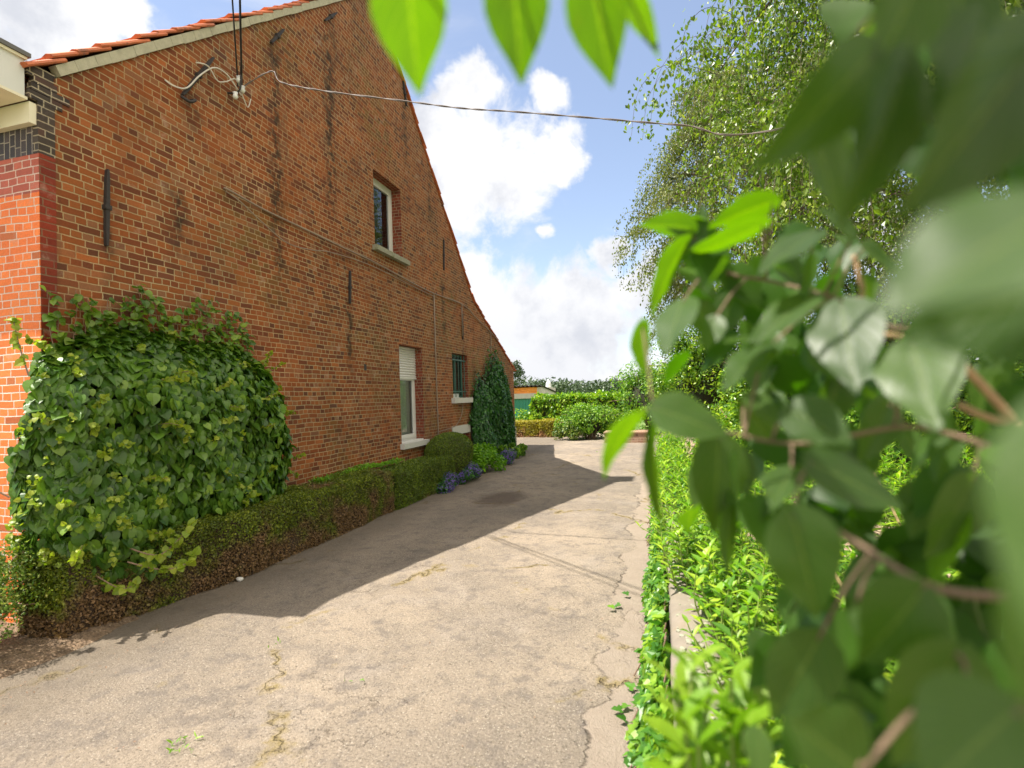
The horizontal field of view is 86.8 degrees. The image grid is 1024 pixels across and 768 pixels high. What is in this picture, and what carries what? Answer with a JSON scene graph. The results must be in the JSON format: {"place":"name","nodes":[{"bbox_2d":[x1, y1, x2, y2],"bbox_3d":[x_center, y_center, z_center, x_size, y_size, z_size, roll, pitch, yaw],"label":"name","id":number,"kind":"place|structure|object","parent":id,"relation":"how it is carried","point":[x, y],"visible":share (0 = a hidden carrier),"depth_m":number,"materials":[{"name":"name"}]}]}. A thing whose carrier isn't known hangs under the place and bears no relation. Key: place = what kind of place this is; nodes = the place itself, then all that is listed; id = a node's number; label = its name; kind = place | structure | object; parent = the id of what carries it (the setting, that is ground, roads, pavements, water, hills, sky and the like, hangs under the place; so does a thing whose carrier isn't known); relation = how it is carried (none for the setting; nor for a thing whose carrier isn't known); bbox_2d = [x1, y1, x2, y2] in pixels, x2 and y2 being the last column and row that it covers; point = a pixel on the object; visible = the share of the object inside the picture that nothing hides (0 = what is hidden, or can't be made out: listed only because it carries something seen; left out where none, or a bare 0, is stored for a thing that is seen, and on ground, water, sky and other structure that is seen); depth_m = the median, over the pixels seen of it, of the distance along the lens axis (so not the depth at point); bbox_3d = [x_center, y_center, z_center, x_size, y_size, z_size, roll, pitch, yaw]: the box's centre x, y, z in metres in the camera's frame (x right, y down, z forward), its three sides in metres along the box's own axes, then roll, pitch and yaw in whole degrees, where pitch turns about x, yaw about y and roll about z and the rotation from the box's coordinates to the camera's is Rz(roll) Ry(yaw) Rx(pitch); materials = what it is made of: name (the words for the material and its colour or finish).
{"place":"outdoors","nodes":[
{"label":"outdoors","id":0,"kind":"place"},
{"bbox_2d":[0,614,138,678],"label":"soil verge","id":1,"kind":"structure","parent":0,"point":[20,653],"depth_m":4.03,"materials":[{"name":"brown soil"}]},
{"bbox_2d":[0,536,49,642],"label":"cotoneaster shrub","id":2,"kind":"object","parent":1,"relation":"on","point":[6,608],"visible":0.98,"depth_m":3.94,"materials":[{"name":"green plant"}]},
{"bbox_2d":[0,432,672,767],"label":"driveway","id":3,"kind":"structure","parent":0,"point":[503,660],"depth_m":3.79,"materials":[{"name":"concrete"}]},
{"bbox_2d":[12,468,394,638],"bbox_3d":[-2.853,1.666,6.433,0.875,0.766,4.909,-2,-1,15],"label":"box hedge","id":4,"kind":"object","parent":3,"relation":"on","point":[276,528],"visible":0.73,"depth_m":5.31,"materials":[{"name":"green plant"}]},
{"bbox_2d":[308,457,404,482],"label":"hedge plant","id":5,"kind":"object","parent":4,"relation":"on","point":[371,465],"visible":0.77,"depth_m":8.94,"materials":[{"name":"green plant"}]},
{"bbox_2d":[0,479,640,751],"bbox_3d":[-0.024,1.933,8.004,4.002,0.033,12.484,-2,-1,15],"label":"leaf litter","id":6,"kind":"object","parent":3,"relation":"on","point":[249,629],"visible":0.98,"depth_m":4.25,"materials":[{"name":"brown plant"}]},
{"bbox_2d":[165,451,596,752],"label":"crack weeds","id":7,"kind":"object","parent":3,"relation":"on","point":[171,749],"visible":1,"depth_m":2.82,"materials":[{"name":"green plant"}]},
{"bbox_2d":[380,454,455,509],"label":"box hedge","id":8,"kind":"object","parent":3,"relation":"on","point":[415,479],"visible":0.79,"depth_m":9.60,"materials":[{"name":"green plant"}]},
{"bbox_2d":[432,471,458,493],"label":"bellflower clump","id":9,"kind":"object","parent":3,"relation":"on","point":[446,484],"visible":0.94,"depth_m":10.24,"materials":[{"name":"purple plant"}]},
{"bbox_2d":[424,431,473,473],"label":"topiary dome","id":10,"kind":"structure","parent":3,"relation":"on","point":[459,447],"depth_m":11.41,"materials":[{"name":"green plant"}]},
{"bbox_2d":[455,461,482,484],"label":"bellflower clump","id":11,"kind":"object","parent":3,"relation":"on","point":[471,472],"visible":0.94,"depth_m":11.19,"materials":[{"name":"purple plant"}]},
{"bbox_2d":[472,442,506,471],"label":"leafy perennial","id":12,"kind":"object","parent":3,"relation":"on","point":[484,455],"visible":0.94,"depth_m":12.79,"materials":[{"name":"green plant"}]},
{"bbox_2d":[497,448,516,464],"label":"bellflower clump","id":13,"kind":"object","parent":3,"relation":"on","point":[509,455],"visible":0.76,"depth_m":13.98,"materials":[{"name":"purple plant"}]},
{"bbox_2d":[496,442,527,458],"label":"leafy perennial","id":14,"kind":"object","parent":3,"relation":"on","point":[520,449],"visible":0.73,"depth_m":15.59,"materials":[{"name":"green plant"}]},
{"bbox_2d":[539,418,562,436],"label":"golden hedge","id":15,"kind":"object","parent":3,"relation":"on","point":[546,426],"visible":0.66,"depth_m":23.02,"materials":[{"name":"yellow plant"}]},
{"bbox_2d":[552,420,588,440],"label":"leafy shrub","id":16,"kind":"object","parent":3,"relation":"on","point":[569,433],"visible":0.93,"depth_m":20.91,"materials":[{"name":"green plant"}]},
{"bbox_2d":[553,400,624,439],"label":"rounded shrub","id":17,"kind":"object","parent":3,"relation":"on","point":[594,420],"visible":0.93,"depth_m":21.06,"materials":[{"name":"green plant"}]},
{"bbox_2d":[603,430,646,442],"bbox_3d":[4.161,1.923,19.674,1.550,0.428,1.060,-2,-1,15],"label":"brick planter","id":18,"kind":"object","parent":3,"relation":"on","point":[637,436],"visible":0.29,"depth_m":19.10,"materials":[{"name":"brown brick"}]},
{"bbox_2d":[0,0,1008,387],"label":"sky","id":19,"kind":"structure","parent":0,"point":[533,203],"materials":[{"name":"blue"}]},
{"bbox_2d":[514,384,556,416],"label":"garage","id":20,"kind":"structure","parent":0,"point":[523,394],"depth_m":43.35,"materials":[{"name":"orange brick"}]},
{"bbox_2d":[514,398,530,416],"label":"garage door","id":21,"kind":"structure","parent":20,"relation":"in","point":[519,403],"depth_m":43.42,"materials":[{"name":"green metal"}]},
{"bbox_2d":[546,379,550,386],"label":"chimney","id":22,"kind":"object","parent":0,"point":[548,383],"visible":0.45,"depth_m":60.87,"materials":[{"name":"white paint"}]},
{"bbox_2d":[517,399,738,431],"bbox_3d":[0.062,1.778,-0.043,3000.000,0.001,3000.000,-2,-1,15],"label":"ground","id":23,"kind":"structure","parent":0,"point":[642,423],"depth_m":28.65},
{"bbox_2d":[0,0,516,622],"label":"farmhouse","id":24,"kind":"object","parent":23,"relation":"on","point":[122,164],"visible":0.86,"depth_m":7.16,"materials":[{"name":"brick"}]},
{"bbox_2d":[0,284,305,599],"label":"climbing hydrangea","id":25,"kind":"object","parent":24,"relation":"attached to","point":[124,450],"visible":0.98,"depth_m":4.76,"materials":[{"name":"green plant"}]},
{"bbox_2d":[165,62,250,107],"bbox_3d":[-3.447,-3.428,6.234,0.060,0.549,1.148,-3,-1,20],"label":"loose cable loop","id":26,"kind":"object","parent":24,"relation":"attached to","point":[198,76],"visible":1,"depth_m":6.24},
{"bbox_2d":[180,74,244,102],"bbox_3d":[-3.443,-3.453,6.251,0.196,0.797,0.847,-2,-1,15],"label":"cable bracket","id":27,"kind":"object","parent":24,"relation":"attached to","point":[241,87],"visible":0.98,"depth_m":6.53,"materials":[{"name":"metal"}]},
{"bbox_2d":[231,0,238,86],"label":"service cable","id":28,"kind":"object","parent":27,"relation":"attached to","point":[234,39],"visible":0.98,"depth_m":6.13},
{"bbox_2d":[239,0,242,84],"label":"service cable","id":29,"kind":"object","parent":27,"relation":"attached to","point":[240,31],"visible":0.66,"depth_m":6.13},
{"bbox_2d":[244,70,777,135],"bbox_3d":[3.369,-3.237,4.819,13.783,1.667,0.082,-2,-1,15],"label":"overhead cable","id":30,"kind":"object","parent":27,"relation":"attached to","point":[585,117],"visible":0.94,"depth_m":5.71,"materials":[{"name":"metal"}]},
{"bbox_2d":[225,191,433,296],"bbox_3d":[-2.573,-2.076,9.360,0.075,0.369,6.084,-2,-1,15],"label":"slack wall cable","id":31,"kind":"object","parent":24,"relation":"attached to","point":[316,250],"visible":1,"depth_m":7.82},
{"bbox_2d":[223,187,498,341],"bbox_3d":[-1.911,-1.837,11.771,0.077,0.844,11.163,-2,-1,15],"label":"wall cable","id":32,"kind":"object","parent":24,"relation":"attached to","point":[240,196],"depth_m":8.53,"materials":[{"name":"brown plastic"}]},
{"bbox_2d":[372,178,409,265],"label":"upper window","id":33,"kind":"structure","parent":24,"relation":"in","point":[383,245],"depth_m":11.00,"materials":[{"name":"white paint"}]},
{"bbox_2d":[399,346,429,449],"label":"lower window","id":34,"kind":"structure","parent":24,"relation":"in","point":[409,440],"depth_m":11.36,"materials":[{"name":"white paint"}]},
{"bbox_2d":[433,294,462,434],"bbox_3d":[-1.497,-0.229,13.039,0.035,3.600,1.661,-2,-1,15],"label":"wall conduit","id":35,"kind":"object","parent":24,"relation":"attached to","point":[436,372],"depth_m":12.27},
{"bbox_2d":[451,354,472,402],"bbox_3d":[-1.417,-0.137,13.853,0.390,1.250,1.330,-2,-1,15],"label":"barred window","id":36,"kind":"structure","parent":24,"relation":"in","point":[457,370],"depth_m":14.01,"materials":[{"name":"green paint"}]},
{"bbox_2d":[468,347,516,463],"bbox_3d":[-0.380,0.589,16.200,0.514,3.426,4.359,-2,-1,15],"label":"wall ivy","id":37,"kind":"object","parent":24,"relation":"attached to","point":[492,419],"depth_m":15.64,"materials":[{"name":"green plant"}]},
{"bbox_2d":[512,360,525,385],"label":"distant tree","id":38,"kind":"object","parent":23,"relation":"on","point":[518,373],"visible":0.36,"depth_m":63.69,"materials":[{"name":"green plant"}]},
{"bbox_2d":[515,408,528,419],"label":"laurel sprig","id":39,"kind":"object","parent":23,"relation":"on","point":[523,416],"visible":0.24,"depth_m":26.70,"materials":[{"name":"green plant"}]},
{"bbox_2d":[515,419,539,436],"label":"golden hedge","id":40,"kind":"object","parent":23,"relation":"on","point":[527,428],"visible":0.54,"depth_m":23.55,"materials":[{"name":"yellow plant"}]},
{"bbox_2d":[526,389,627,432],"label":"laurel hedge","id":41,"kind":"object","parent":23,"relation":"on","point":[543,405],"visible":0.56,"depth_m":25.30,"materials":[{"name":"green plant"}]},
{"bbox_2d":[514,366,661,394],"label":"wood","id":42,"kind":"object","parent":23,"relation":"on","point":[576,386],"visible":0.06,"depth_m":223.27,"materials":[{"name":"green plant"}]},
{"bbox_2d":[608,358,674,429],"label":"boundary bush","id":43,"kind":"object","parent":23,"relation":"on","point":[637,396],"visible":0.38,"depth_m":22.60,"materials":[{"name":"green plant"}]},
{"bbox_2d":[662,434,735,765],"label":"garden wall","id":44,"kind":"structure","parent":23,"relation":"on","point":[680,601],"depth_m":2.92,"materials":[{"name":"concrete"}]},
{"bbox_2d":[607,445,672,767],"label":"trailing ivy","id":45,"kind":"object","parent":44,"relation":"attached to","point":[643,737],"visible":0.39,"depth_m":2.81,"materials":[{"name":"green plant"}]},
{"bbox_2d":[635,420,983,767],"bbox_3d":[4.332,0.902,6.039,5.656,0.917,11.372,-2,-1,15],"label":"perennial bed","id":46,"kind":"object","parent":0,"point":[697,547],"visible":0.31,"depth_m":3.20,"materials":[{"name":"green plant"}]},
{"bbox_2d":[644,324,741,420],"bbox_3d":[7.013,-0.392,19.430,4.455,4.758,3.607,-2,-1,15],"label":"boundary bush","id":47,"kind":"object","parent":46,"relation":"on","point":[688,378],"visible":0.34,"depth_m":18.70,"materials":[{"name":"green plant"}]},
{"bbox_2d":[370,0,1023,767],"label":"lilac bush","id":48,"kind":"object","parent":46,"relation":"on","point":[856,130],"visible":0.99,"depth_m":0.43,"materials":[{"name":"green plant"}]},
{"bbox_2d":[639,644,782,767],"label":"lime perennial","id":49,"kind":"object","parent":46,"relation":"on","point":[695,738],"visible":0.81,"depth_m":0.70,"materials":[{"name":"green plant"}]},
{"bbox_2d":[679,402,783,470],"bbox_3d":[3.495,1.032,8.153,1.786,1.615,1.698,-3,-2,37],"label":"boundary bush","id":50,"kind":"object","parent":46,"relation":"on","point":[733,423],"visible":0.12,"depth_m":8.06,"materials":[{"name":"green plant"}]},
{"bbox_2d":[712,345,790,421],"bbox_3d":[5.192,0.312,10.593,2.512,3.045,2.408,-2,-1,15],"label":"boundary bush","id":51,"kind":"object","parent":46,"relation":"on","point":[735,391],"visible":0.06,"depth_m":10.46,"materials":[{"name":"green plant"}]},
{"bbox_2d":[612,33,933,370],"bbox_3d":[8.229,-4.164,16.950,9.981,12.074,10.086,-2,-1,15],"label":"birch tree","id":52,"kind":"object","parent":46,"relation":"on","point":[665,194],"visible":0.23,"depth_m":16.18,"materials":[{"name":"green plant"}]},
{"bbox_2d":[617,0,1023,348],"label":"birch tree","id":53,"kind":"object","parent":46,"relation":"on","point":[772,55],"visible":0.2,"depth_m":8.89,"materials":[{"name":"green plant"}]},
{"bbox_2d":[793,279,880,354],"bbox_3d":[9.614,-0.669,15.965,5.458,4.963,4.028,-2,-1,15],"label":"boundary bush","id":54,"kind":"object","parent":46,"relation":"on","point":[845,295],"visible":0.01,"depth_m":15.47,"materials":[{"name":"green plant"}]},
{"bbox_2d":[810,292,990,432],"bbox_3d":[6.775,-0.108,9.723,3.541,3.734,2.573,-2,-1,15],"label":"boundary bush","id":55,"kind":"object","parent":46,"relation":"on","point":[900,319],"visible":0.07,"depth_m":9.08,"materials":[{"name":"green plant"}]},
{"bbox_2d":[844,392,974,484],"bbox_3d":[4.830,0.814,7.291,1.909,1.914,1.902,-1,-2,-23],"label":"boundary bush","id":56,"kind":"object","parent":46,"relation":"on","point":[852,414],"visible":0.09,"depth_m":6.85,"materials":[{"name":"green plant"}]},
{"bbox_2d":[849,173,1007,222],"bbox_3d":[14.037,-4.967,12.161,10.454,13.040,9.552,-2,-1,-17],"label":"birch tree","id":57,"kind":"object","parent":46,"relation":"on","point":[906,178],"depth_m":14.36,"materials":[{"name":"green plant"}]},
{"bbox_2d":[917,357,1023,448],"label":"boundary bush","id":58,"kind":"object","parent":46,"relation":"on","point":[1017,372],"visible":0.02,"depth_m":9.72,"materials":[{"name":"green plant"}]},
{"bbox_2d":[959,363,1023,473],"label":"boundary bush","id":59,"kind":"object","parent":46,"relation":"on","point":[971,422],"visible":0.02,"depth_m":6.53,"materials":[{"name":"green plant"}]}
]}

